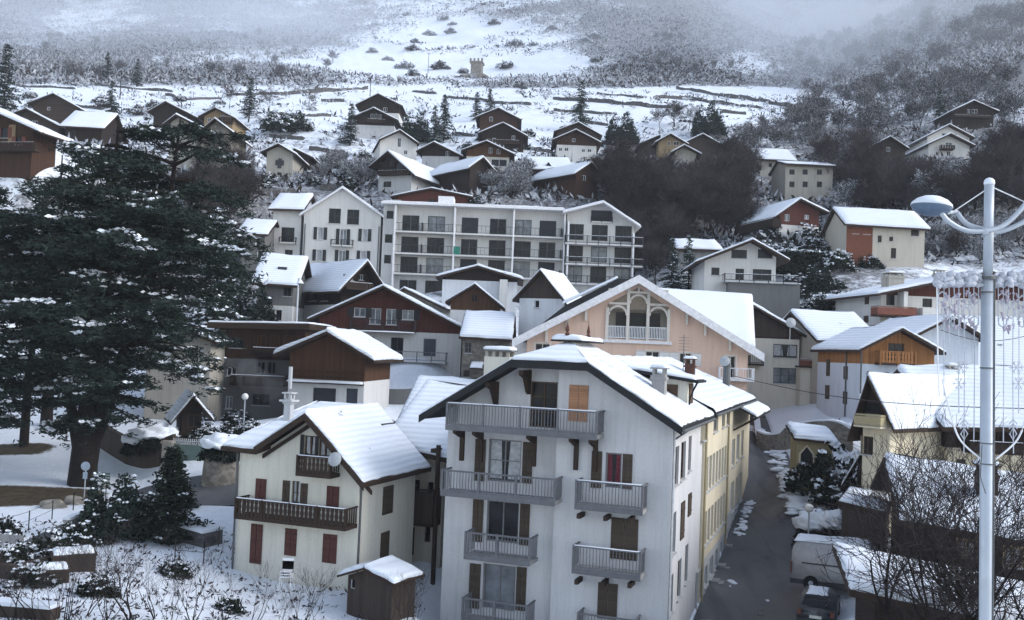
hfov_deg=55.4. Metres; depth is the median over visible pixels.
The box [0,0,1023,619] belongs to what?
ground
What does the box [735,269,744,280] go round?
window
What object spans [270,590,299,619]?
leafless shrub
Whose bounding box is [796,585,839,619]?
parked car
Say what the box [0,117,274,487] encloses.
cedar tree
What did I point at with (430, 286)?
window
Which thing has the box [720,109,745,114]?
terrace wall
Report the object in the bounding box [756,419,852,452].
stone wall
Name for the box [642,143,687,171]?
leafless tree
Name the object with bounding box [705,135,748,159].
leafless tree
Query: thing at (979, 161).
leafless tree
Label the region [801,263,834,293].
evergreen tree
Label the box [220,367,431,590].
house
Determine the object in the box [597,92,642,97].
terrace wall
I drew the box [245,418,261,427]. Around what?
shrub
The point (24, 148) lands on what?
chalet
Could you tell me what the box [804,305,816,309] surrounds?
shrub
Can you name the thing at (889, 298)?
window
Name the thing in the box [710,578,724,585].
doorstep
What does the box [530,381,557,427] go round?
window
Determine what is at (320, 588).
leafless tree
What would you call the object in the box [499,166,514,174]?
leafless tree
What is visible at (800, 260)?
hedge
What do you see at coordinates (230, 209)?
leafless tree
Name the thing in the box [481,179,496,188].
leafless tree
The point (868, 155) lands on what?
leafless tree
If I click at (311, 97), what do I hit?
leafless tree
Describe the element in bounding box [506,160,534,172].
leafless tree
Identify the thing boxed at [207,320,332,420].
apartment house
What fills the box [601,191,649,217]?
leafless tree
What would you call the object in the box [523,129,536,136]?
shrub
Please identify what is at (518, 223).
window
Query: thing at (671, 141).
house
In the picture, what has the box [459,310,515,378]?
house
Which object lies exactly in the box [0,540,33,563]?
shrub
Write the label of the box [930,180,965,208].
leafless tree
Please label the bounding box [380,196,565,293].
apartment block
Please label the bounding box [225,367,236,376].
window
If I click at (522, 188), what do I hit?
leafless tree
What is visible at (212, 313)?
spruce tree
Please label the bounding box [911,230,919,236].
window
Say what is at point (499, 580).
window
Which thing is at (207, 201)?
leafless tree
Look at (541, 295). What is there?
house
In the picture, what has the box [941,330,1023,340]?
overhead cable
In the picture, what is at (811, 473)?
evergreen bush
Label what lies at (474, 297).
window
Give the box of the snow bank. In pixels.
[749,425,806,514]
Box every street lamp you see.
[242,393,248,425]
[296,277,303,321]
[804,504,813,533]
[910,178,1023,619]
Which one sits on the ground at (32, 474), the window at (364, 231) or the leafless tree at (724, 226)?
the leafless tree at (724, 226)
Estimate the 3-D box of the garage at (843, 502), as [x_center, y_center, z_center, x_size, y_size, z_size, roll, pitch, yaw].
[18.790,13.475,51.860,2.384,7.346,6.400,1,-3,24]
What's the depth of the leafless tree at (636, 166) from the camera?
147.84 m
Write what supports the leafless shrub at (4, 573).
on the ground at (32, 474)
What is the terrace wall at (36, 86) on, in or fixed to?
on the ground at (32, 474)
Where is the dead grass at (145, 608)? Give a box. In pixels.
[0,518,424,619]
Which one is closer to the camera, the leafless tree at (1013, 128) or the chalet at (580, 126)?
the leafless tree at (1013, 128)
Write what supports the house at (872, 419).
on the ground at (32, 474)
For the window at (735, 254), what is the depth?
106.33 m
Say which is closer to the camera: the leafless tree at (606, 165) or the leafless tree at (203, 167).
the leafless tree at (203, 167)
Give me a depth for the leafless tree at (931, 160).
154.11 m
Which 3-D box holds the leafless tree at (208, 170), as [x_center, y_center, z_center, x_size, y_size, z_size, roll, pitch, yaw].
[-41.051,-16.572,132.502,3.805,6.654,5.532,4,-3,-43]
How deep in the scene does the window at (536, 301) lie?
91.54 m
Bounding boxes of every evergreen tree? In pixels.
[101,80,124,119]
[219,279,277,321]
[400,111,431,142]
[465,195,487,203]
[604,110,639,145]
[656,238,687,289]
[677,235,695,289]
[690,100,730,137]
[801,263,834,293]
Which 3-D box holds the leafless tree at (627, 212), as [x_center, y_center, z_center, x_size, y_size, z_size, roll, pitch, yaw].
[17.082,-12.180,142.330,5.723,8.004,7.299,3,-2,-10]
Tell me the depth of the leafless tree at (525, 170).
153.75 m
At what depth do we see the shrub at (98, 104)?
239.59 m
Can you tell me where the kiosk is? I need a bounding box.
[164,389,214,440]
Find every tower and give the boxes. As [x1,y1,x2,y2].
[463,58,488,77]
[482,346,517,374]
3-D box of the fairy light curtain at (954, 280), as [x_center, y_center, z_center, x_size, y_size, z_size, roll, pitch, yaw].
[7.753,0.937,16.985,0.949,3.292,0.278,2,-2,0]
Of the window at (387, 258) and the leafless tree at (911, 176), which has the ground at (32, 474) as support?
the leafless tree at (911, 176)
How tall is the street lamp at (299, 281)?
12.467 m
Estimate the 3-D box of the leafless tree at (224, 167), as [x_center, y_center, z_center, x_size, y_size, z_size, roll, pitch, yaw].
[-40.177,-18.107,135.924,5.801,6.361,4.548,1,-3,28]
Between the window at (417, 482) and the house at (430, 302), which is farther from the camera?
the house at (430, 302)
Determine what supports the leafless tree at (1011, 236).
on the ground at (32, 474)
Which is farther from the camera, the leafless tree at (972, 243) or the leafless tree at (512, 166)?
the leafless tree at (512, 166)
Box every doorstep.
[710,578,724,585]
[717,563,729,569]
[724,543,733,547]
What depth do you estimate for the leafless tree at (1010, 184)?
140.96 m
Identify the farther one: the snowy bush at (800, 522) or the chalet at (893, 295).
the chalet at (893, 295)
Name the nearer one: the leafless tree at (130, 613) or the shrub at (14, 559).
the leafless tree at (130, 613)
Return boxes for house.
[59,110,128,145]
[143,324,233,420]
[162,113,202,171]
[196,117,252,167]
[198,106,250,134]
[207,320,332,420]
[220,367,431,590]
[235,218,278,275]
[250,252,311,321]
[268,193,315,254]
[299,185,384,276]
[372,129,419,160]
[390,187,473,203]
[395,379,465,584]
[399,286,449,314]
[399,375,475,415]
[418,322,717,619]
[436,263,523,315]
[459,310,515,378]
[512,268,581,335]
[562,200,643,296]
[612,335,769,610]
[635,134,660,157]
[652,133,688,157]
[666,143,701,165]
[680,237,799,318]
[686,133,717,159]
[735,197,829,240]
[744,148,797,177]
[747,302,806,409]
[768,160,835,201]
[783,309,868,403]
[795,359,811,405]
[820,206,930,267]
[832,542,1023,619]
[847,372,967,531]
[870,452,1023,579]
[875,314,979,364]
[892,362,1023,472]
[905,132,975,161]
[906,123,975,155]
[956,315,1023,365]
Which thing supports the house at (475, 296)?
on the ground at (32, 474)
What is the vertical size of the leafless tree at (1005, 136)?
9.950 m
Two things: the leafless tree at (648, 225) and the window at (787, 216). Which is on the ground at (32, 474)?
the leafless tree at (648, 225)
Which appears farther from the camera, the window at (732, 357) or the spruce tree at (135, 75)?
the spruce tree at (135, 75)
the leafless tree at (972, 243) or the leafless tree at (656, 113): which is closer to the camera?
the leafless tree at (972, 243)
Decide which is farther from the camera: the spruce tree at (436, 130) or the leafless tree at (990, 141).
the spruce tree at (436, 130)
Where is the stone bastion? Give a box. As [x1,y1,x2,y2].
[201,454,238,486]
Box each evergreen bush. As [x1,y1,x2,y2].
[782,440,859,495]
[805,469,856,509]
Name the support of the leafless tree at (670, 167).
on the ground at (32, 474)
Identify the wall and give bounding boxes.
[0,555,50,578]
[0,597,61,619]
[15,84,75,88]
[62,501,120,532]
[76,104,104,109]
[94,83,172,91]
[100,425,175,468]
[165,93,221,99]
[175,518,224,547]
[232,92,274,95]
[250,185,299,196]
[269,134,304,139]
[275,86,367,94]
[275,112,330,116]
[309,146,344,153]
[321,98,344,101]
[321,184,355,191]
[389,388,411,404]
[412,90,436,93]
[448,96,531,104]
[452,131,474,136]
[486,82,527,88]
[531,147,552,152]
[553,97,675,108]
[553,108,616,114]
[579,119,607,125]
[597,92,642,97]
[653,95,763,108]
[676,86,794,106]
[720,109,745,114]
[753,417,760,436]
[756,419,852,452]
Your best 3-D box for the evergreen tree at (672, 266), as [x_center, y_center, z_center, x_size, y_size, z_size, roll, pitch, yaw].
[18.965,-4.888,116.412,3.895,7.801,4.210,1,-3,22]
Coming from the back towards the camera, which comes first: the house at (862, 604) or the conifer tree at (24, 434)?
the conifer tree at (24, 434)
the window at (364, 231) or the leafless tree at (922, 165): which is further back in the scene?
the leafless tree at (922, 165)
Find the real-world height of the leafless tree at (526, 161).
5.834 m
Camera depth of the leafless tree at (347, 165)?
154.48 m
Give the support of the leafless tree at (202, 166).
on the ground at (32, 474)
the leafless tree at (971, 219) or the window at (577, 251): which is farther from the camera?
the leafless tree at (971, 219)
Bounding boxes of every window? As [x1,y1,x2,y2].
[0,128,7,138]
[187,414,200,426]
[190,345,197,355]
[190,370,197,382]
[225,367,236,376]
[226,396,232,409]
[230,338,243,348]
[251,393,269,405]
[256,362,264,373]
[257,335,266,346]
[267,362,275,373]
[270,335,279,347]
[276,310,281,320]
[281,227,294,241]
[282,287,291,296]
[283,335,292,344]
[285,250,292,254]
[292,481,299,502]
[305,435,314,454]
[307,294,316,301]
[313,388,335,401]
[315,250,322,260]
[316,227,323,239]
[319,440,329,456]
[320,294,327,301]
[328,208,340,223]
[338,250,345,260]
[339,229,346,244]
[346,210,358,224]
[346,388,357,403]
[351,579,354,588]
[354,308,365,317]
[360,251,366,258]
[361,229,367,241]
[368,308,380,324]
[383,182,390,186]
[384,255,390,263]
[385,234,392,242]
[386,309,395,325]
[387,211,393,218]
[389,159,393,165]
[391,337,403,354]
[396,163,402,172]
[397,138,400,146]
[399,279,416,289]
[400,256,417,272]
[401,236,418,252]
[402,215,419,230]
[402,310,413,320]
[412,527,414,554]
[415,480,419,490]
[423,338,435,356]
[425,280,441,292]
[425,527,429,541]
[426,257,443,273]
[427,237,443,253]
[428,216,444,231]
[428,482,433,491]
[460,239,477,254]
[460,259,476,267]
[461,217,478,233]
[462,370,470,377]
[463,342,471,353]
[471,294,477,301]
[477,170,482,176]
[482,563,515,610]
[487,500,518,542]
[488,240,505,255]
[488,260,504,270]
[488,439,521,482]
[489,218,506,234]
[491,159,506,166]
[513,261,529,277]
[514,241,530,256]
[515,219,531,235]
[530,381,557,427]
[533,299,539,308]
[534,342,550,349]
[538,242,555,257]
[538,262,554,270]
[539,220,555,236]
[565,266,581,281]
[566,245,582,261]
[569,224,583,239]
[590,266,605,282]
[591,210,612,221]
[591,225,607,240]
[591,246,606,262]
[605,452,621,487]
[614,247,630,263]
[614,267,629,279]
[615,226,631,241]
[644,350,660,356]
[674,447,679,489]
[676,561,682,602]
[678,352,692,363]
[680,442,686,482]
[684,547,688,586]
[687,436,692,473]
[709,558,714,580]
[711,268,719,275]
[713,420,719,433]
[724,354,736,376]
[730,483,734,514]
[731,250,746,258]
[731,439,735,468]
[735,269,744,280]
[736,435,740,462]
[753,269,771,280]
[757,249,771,258]
[772,344,797,358]
[772,368,795,384]
[785,214,789,220]
[858,436,873,456]
[865,402,878,414]
[886,295,893,305]
[888,343,903,361]
[890,248,896,258]
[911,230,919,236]
[922,298,931,306]
[956,537,977,558]
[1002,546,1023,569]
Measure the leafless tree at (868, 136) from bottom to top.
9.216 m
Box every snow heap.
[727,579,737,586]
[732,500,755,535]
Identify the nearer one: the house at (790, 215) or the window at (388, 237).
the window at (388, 237)
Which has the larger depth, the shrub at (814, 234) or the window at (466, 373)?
the shrub at (814, 234)
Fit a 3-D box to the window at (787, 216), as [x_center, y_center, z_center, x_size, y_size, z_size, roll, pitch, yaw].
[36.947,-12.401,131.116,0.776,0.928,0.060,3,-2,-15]
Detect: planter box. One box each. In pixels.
[33,561,70,582]
[49,545,97,571]
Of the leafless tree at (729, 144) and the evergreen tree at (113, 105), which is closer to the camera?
the leafless tree at (729, 144)
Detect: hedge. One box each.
[776,246,852,275]
[776,266,789,277]
[812,291,850,310]
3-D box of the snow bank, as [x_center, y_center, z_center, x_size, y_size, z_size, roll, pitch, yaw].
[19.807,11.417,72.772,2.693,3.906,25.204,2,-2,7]
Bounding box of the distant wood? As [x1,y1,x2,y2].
[18,0,1023,147]
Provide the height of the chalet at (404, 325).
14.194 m
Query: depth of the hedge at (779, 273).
120.71 m
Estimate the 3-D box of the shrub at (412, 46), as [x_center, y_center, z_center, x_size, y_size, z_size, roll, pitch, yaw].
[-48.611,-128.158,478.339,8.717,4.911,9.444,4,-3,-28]
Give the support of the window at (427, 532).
in the house at (428, 438)
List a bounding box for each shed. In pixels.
[337,555,424,619]
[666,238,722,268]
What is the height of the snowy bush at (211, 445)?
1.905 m
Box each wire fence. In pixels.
[1,488,106,528]
[174,526,219,561]
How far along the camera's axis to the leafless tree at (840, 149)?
189.57 m
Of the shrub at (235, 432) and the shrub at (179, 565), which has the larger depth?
the shrub at (235, 432)
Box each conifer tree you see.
[0,155,98,425]
[0,184,75,445]
[0,206,122,446]
[0,225,68,414]
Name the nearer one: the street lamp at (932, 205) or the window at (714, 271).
the street lamp at (932, 205)
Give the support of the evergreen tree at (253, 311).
on the ground at (32, 474)
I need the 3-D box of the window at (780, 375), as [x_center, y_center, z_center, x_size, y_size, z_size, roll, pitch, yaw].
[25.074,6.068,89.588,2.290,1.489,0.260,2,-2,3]
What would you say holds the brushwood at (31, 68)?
on the ground at (32, 474)
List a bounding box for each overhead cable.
[735,376,1023,408]
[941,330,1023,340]
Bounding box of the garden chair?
[279,558,293,587]
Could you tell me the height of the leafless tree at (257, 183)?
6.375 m
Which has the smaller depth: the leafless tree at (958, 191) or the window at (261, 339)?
the window at (261, 339)
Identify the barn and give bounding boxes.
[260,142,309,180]
[874,135,909,161]
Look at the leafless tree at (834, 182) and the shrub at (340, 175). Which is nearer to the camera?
the shrub at (340, 175)
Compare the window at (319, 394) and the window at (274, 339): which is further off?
the window at (274, 339)
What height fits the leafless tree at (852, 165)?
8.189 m
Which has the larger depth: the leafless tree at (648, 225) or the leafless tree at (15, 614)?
the leafless tree at (648, 225)
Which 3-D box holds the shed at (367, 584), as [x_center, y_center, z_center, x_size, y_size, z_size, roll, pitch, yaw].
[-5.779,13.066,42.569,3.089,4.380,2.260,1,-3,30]
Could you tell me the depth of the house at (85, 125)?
160.35 m
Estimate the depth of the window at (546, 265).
122.43 m
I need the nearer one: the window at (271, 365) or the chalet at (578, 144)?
the window at (271, 365)
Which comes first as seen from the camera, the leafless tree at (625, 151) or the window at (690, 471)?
the window at (690, 471)
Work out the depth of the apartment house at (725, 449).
57.97 m
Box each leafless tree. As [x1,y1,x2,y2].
[0,526,61,619]
[45,508,180,619]
[52,534,122,619]
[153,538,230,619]
[174,166,216,199]
[176,166,210,196]
[182,194,220,213]
[188,174,223,207]
[189,161,224,175]
[190,157,216,172]
[196,172,229,204]
[197,163,224,180]
[198,135,238,165]
[198,201,228,222]
[199,185,241,229]
[206,168,258,214]
[209,163,236,175]
[210,166,233,181]
[211,144,254,171]
[215,175,248,203]
[216,177,242,211]
[217,137,254,166]
[220,163,255,210]
[221,165,253,181]
[222,82,240,108]
[227,170,253,213]
[231,155,263,195]
[231,160,265,192]
[240,169,263,209]
[246,561,289,619]
[257,85,279,112]
[279,561,345,619]
[305,173,315,181]
[307,94,317,105]
[310,161,334,176]
[318,149,344,168]
[329,148,351,160]
[338,158,361,177]
[346,157,378,185]
[354,154,377,169]
[361,601,381,619]
[385,572,432,619]
[478,167,503,192]
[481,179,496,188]
[492,174,520,197]
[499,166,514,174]
[500,168,527,184]
[501,173,529,196]
[503,165,532,192]
[504,160,531,176]
[504,175,532,197]
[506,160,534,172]
[508,155,538,171]
[517,164,534,181]
[586,148,629,191]
[587,150,629,194]
[587,192,628,213]
[595,148,622,183]
[599,132,646,166]
[601,138,647,164]
[601,150,656,193]
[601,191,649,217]
[615,202,649,221]
[621,148,661,169]
[628,212,657,239]
[629,239,671,284]
[630,208,657,232]
[633,237,648,276]
[634,232,664,276]
[637,221,659,241]
[639,237,667,270]
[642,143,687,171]
[645,203,694,227]
[648,161,685,175]
[650,104,672,132]
[653,167,705,213]
[653,202,692,223]
[655,174,693,215]
[655,197,690,220]
[656,198,694,227]
[657,218,699,243]
[664,101,687,126]
[664,158,691,177]
[676,219,699,237]
[681,104,702,130]
[686,154,724,170]
[687,182,715,238]
[691,189,742,237]
[696,191,728,238]
[698,146,722,160]
[699,148,740,180]
[701,196,743,239]
[704,129,746,154]
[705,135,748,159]
[711,165,759,201]
[711,178,763,238]
[712,191,763,240]
[719,143,757,169]
[725,134,770,182]
[725,197,745,240]
[726,132,755,152]
[734,162,764,191]
[740,154,761,176]
[803,128,847,161]
[803,411,1023,619]
[810,134,847,161]
[814,145,852,185]
[823,138,854,163]
[825,178,868,207]
[829,198,861,211]
[832,134,875,161]
[832,171,841,187]
[835,157,858,188]
[840,152,885,185]
[840,158,865,204]
[840,386,1006,506]
[841,175,868,205]
[843,125,874,148]
[843,127,875,146]
[843,144,889,171]
[846,135,883,160]
[846,160,879,207]
[847,127,887,153]
[850,161,911,208]
[853,178,884,208]
[854,425,1023,619]
[855,392,1023,619]
[856,155,914,208]
[860,153,915,208]
[864,155,915,207]
[865,524,978,619]
[866,151,910,205]
[868,185,889,208]
[869,163,915,209]
[879,154,916,168]
[902,169,960,208]
[902,178,949,217]
[903,154,938,196]
[903,157,953,194]
[908,156,938,178]
[909,154,945,169]
[925,219,949,243]
[925,231,935,246]
[925,235,954,257]
[927,158,974,178]
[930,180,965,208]
[934,174,954,200]
[937,173,979,217]
[938,155,962,175]
[941,168,973,209]
[941,230,969,256]
[945,222,960,234]
[948,212,982,237]
[949,216,980,237]
[953,161,1000,210]
[954,230,982,254]
[958,163,1000,212]
[963,142,996,163]
[965,155,1007,175]
[967,167,1020,204]
[968,244,994,260]
[972,126,1011,155]
[976,148,1006,171]
[977,143,1023,203]
[980,119,1022,153]
[981,117,1023,148]
[987,162,1023,210]
[991,119,1023,149]
[993,234,1016,254]
[994,222,1021,243]
[995,118,1023,142]
[998,154,1023,205]
[998,211,1023,235]
[998,215,1023,243]
[1001,174,1023,206]
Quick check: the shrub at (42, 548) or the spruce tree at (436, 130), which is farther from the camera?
the spruce tree at (436, 130)
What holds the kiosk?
on the ground at (32, 474)
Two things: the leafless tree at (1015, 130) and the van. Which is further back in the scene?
the leafless tree at (1015, 130)
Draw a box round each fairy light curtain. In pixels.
[932,270,982,459]
[994,270,1023,459]
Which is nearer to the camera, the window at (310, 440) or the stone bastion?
the window at (310, 440)
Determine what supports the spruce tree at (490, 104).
on the ground at (32, 474)
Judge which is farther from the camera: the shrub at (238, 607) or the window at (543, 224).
the window at (543, 224)
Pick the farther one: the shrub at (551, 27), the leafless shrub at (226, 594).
the shrub at (551, 27)
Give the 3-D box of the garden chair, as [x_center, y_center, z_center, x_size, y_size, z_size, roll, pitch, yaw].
[-10.098,11.762,43.691,0.541,1.191,0.535,2,-2,0]
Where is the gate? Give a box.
[173,438,203,460]
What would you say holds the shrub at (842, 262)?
on the ground at (32, 474)
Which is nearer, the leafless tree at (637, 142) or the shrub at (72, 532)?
the shrub at (72, 532)
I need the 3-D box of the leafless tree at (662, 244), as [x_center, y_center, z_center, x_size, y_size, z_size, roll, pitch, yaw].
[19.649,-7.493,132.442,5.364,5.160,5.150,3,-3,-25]
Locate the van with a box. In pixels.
[790,533,880,588]
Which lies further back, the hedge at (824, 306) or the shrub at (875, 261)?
the shrub at (875, 261)
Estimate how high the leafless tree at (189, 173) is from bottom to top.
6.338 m
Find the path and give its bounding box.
[10,475,238,549]
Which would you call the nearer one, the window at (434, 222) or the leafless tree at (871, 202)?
the window at (434, 222)
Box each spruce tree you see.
[0,43,23,111]
[98,52,115,78]
[129,58,142,86]
[184,203,247,329]
[238,77,259,117]
[337,103,360,145]
[426,105,444,142]
[436,94,455,140]
[469,92,481,120]
[483,89,495,111]
[570,80,592,127]
[932,89,947,119]
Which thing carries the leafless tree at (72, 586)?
on the ground at (32, 474)
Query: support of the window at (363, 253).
in the house at (342, 223)
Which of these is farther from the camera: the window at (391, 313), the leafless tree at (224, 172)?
the leafless tree at (224, 172)
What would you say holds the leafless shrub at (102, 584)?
on the ground at (32, 474)
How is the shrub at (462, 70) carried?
on the ground at (32, 474)
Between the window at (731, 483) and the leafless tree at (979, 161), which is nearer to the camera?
the window at (731, 483)
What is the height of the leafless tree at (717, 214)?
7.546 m
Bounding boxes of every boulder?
[39,499,66,508]
[64,495,83,504]
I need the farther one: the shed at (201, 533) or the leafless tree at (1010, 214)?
the leafless tree at (1010, 214)
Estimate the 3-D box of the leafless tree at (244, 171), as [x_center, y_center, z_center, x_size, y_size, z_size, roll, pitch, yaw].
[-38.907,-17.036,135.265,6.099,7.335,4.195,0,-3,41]
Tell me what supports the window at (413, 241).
in the apartment block
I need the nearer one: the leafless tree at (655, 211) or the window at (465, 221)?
the window at (465, 221)
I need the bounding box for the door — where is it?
[249,523,262,563]
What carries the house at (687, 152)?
on the ground at (32, 474)
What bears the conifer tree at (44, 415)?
on the ground at (32, 474)
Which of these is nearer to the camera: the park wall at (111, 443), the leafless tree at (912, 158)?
the park wall at (111, 443)
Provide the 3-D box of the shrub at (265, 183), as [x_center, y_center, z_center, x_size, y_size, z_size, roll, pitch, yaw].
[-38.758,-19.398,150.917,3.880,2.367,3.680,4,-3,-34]
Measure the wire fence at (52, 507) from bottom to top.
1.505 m
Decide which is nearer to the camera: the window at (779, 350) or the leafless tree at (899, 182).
the window at (779, 350)
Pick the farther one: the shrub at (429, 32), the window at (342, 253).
the shrub at (429, 32)
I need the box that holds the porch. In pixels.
[841,453,861,487]
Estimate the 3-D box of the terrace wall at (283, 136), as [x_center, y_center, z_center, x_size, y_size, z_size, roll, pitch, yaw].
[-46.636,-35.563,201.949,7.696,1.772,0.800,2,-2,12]
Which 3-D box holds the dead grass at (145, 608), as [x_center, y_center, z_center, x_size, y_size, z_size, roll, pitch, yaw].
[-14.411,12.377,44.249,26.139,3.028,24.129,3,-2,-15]
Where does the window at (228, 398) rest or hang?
in the apartment house at (258, 373)
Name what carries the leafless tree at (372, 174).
on the ground at (32, 474)
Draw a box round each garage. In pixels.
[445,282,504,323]
[837,486,891,551]
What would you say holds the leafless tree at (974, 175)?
on the ground at (32, 474)
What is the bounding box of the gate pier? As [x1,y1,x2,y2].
[160,440,174,472]
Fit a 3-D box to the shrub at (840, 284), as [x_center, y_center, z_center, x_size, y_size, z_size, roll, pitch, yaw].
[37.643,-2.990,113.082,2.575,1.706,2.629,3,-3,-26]
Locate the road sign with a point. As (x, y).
(85, 466)
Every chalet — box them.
[0,108,73,180]
[12,107,64,142]
[27,92,86,123]
[147,100,203,135]
[272,327,403,408]
[292,147,319,171]
[302,258,382,321]
[306,283,462,376]
[348,107,401,138]
[355,93,406,125]
[368,149,439,194]
[416,141,464,167]
[430,155,495,194]
[461,139,514,171]
[476,107,521,130]
[478,122,527,152]
[523,156,570,175]
[529,161,599,199]
[550,129,601,161]
[552,121,601,140]
[786,318,945,418]
[813,269,1022,326]
[930,99,999,129]
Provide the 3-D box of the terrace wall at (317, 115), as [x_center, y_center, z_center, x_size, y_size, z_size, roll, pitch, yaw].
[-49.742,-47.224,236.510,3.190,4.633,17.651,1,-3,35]
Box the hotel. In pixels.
[512,275,764,391]
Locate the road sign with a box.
[81,462,89,496]
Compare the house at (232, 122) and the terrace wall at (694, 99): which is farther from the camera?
the terrace wall at (694, 99)
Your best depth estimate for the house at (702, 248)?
122.43 m
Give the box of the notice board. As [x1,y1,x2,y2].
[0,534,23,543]
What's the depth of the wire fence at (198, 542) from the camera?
46.02 m
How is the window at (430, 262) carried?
in the apartment block
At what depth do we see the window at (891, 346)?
76.28 m
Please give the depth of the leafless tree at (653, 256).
121.07 m
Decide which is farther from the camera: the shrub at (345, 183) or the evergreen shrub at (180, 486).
the shrub at (345, 183)
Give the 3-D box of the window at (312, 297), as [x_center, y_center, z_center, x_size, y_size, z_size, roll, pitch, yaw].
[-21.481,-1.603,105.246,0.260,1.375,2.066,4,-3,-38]
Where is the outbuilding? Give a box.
[785,421,837,489]
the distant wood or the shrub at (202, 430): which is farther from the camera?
the distant wood
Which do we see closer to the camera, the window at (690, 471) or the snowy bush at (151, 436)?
the window at (690, 471)
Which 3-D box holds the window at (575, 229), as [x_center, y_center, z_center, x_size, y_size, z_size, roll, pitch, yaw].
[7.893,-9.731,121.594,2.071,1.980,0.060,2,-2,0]
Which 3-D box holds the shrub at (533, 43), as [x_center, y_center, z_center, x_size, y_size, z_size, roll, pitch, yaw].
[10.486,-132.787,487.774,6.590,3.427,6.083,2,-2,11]
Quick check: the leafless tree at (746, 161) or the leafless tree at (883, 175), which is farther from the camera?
the leafless tree at (746, 161)
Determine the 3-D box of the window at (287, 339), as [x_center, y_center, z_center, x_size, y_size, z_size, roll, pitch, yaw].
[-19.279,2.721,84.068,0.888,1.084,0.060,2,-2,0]
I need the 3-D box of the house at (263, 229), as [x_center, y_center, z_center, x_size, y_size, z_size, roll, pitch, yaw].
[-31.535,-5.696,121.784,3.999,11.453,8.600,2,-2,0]
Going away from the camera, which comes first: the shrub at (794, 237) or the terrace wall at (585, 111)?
the shrub at (794, 237)
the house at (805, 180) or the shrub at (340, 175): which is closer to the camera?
the shrub at (340, 175)
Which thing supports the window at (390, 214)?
in the apartment block
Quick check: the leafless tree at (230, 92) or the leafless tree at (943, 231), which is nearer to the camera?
the leafless tree at (943, 231)
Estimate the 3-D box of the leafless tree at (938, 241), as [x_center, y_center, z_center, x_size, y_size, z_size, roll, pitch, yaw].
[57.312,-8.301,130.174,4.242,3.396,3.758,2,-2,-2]
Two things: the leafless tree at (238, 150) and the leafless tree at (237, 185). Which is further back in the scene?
the leafless tree at (238, 150)
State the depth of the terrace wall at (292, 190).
148.66 m
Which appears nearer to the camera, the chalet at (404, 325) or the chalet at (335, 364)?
the chalet at (335, 364)
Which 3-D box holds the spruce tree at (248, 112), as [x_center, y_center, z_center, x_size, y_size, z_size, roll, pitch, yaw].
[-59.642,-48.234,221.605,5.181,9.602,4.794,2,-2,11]
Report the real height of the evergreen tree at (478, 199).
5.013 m
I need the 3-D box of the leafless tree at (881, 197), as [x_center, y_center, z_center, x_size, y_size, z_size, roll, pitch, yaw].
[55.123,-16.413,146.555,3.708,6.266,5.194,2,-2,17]
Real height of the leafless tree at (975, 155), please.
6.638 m
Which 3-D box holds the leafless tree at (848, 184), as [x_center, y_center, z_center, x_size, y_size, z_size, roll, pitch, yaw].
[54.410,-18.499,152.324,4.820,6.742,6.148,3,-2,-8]
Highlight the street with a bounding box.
[693,415,804,619]
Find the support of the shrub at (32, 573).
on the ground at (32, 474)
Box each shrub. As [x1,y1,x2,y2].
[0,512,26,536]
[0,539,68,619]
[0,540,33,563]
[0,554,39,618]
[2,554,65,589]
[3,547,82,619]
[17,528,72,560]
[21,89,37,97]
[22,98,35,107]
[54,518,105,547]
[73,572,119,599]
[75,543,161,619]
[76,472,152,544]
[76,549,140,614]
[88,534,147,598]
[90,94,109,102]
[91,98,109,107]
[116,552,161,619]
[122,494,160,538]
[126,103,148,113]
[126,107,149,115]
[128,444,214,544]
[142,571,198,619]
[144,99,162,106]
[153,455,197,511]
[155,556,193,580]
[172,95,187,101]
[183,421,214,444]
[187,420,222,440]
[208,567,239,619]
[211,593,246,615]
[213,99,226,103]
[220,409,242,421]
[220,415,247,432]
[224,427,242,434]
[230,409,251,420]
[235,420,255,431]
[239,419,259,433]
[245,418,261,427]
[256,112,278,122]
[257,109,300,133]
[258,178,272,189]
[260,171,280,183]
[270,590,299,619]
[278,109,314,131]
[306,175,322,184]
[336,169,350,179]
[337,177,361,190]
[356,149,371,157]
[366,47,378,52]
[372,589,411,619]
[382,56,394,60]
[393,587,424,619]
[394,59,414,68]
[403,43,419,50]
[405,68,420,75]
[410,38,420,42]
[421,29,436,35]
[429,59,450,69]
[437,14,449,19]
[443,27,456,33]
[457,68,468,73]
[461,141,471,147]
[487,18,500,23]
[495,60,513,68]
[506,37,524,45]
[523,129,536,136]
[523,144,532,150]
[528,41,538,45]
[546,24,557,29]
[575,157,588,163]
[577,36,592,42]
[586,31,601,38]
[589,54,603,61]
[755,226,783,241]
[760,236,780,249]
[777,242,792,249]
[784,270,804,287]
[787,230,815,245]
[791,221,824,241]
[795,236,824,250]
[799,283,812,298]
[800,296,816,308]
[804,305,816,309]
[805,239,830,251]
[813,249,859,272]
[831,277,847,289]
[857,254,885,268]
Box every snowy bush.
[119,433,149,456]
[126,421,180,454]
[196,432,239,463]
[790,507,824,545]
[818,509,841,535]
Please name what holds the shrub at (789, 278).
on the ground at (32, 474)
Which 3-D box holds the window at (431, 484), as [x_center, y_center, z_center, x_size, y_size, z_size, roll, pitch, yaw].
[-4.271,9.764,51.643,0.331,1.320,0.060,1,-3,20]
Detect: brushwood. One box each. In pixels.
[0,0,1023,88]
[7,78,1023,273]
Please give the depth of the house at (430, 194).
135.73 m
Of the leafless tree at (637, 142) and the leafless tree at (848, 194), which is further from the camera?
the leafless tree at (637, 142)
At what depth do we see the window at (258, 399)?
83.86 m

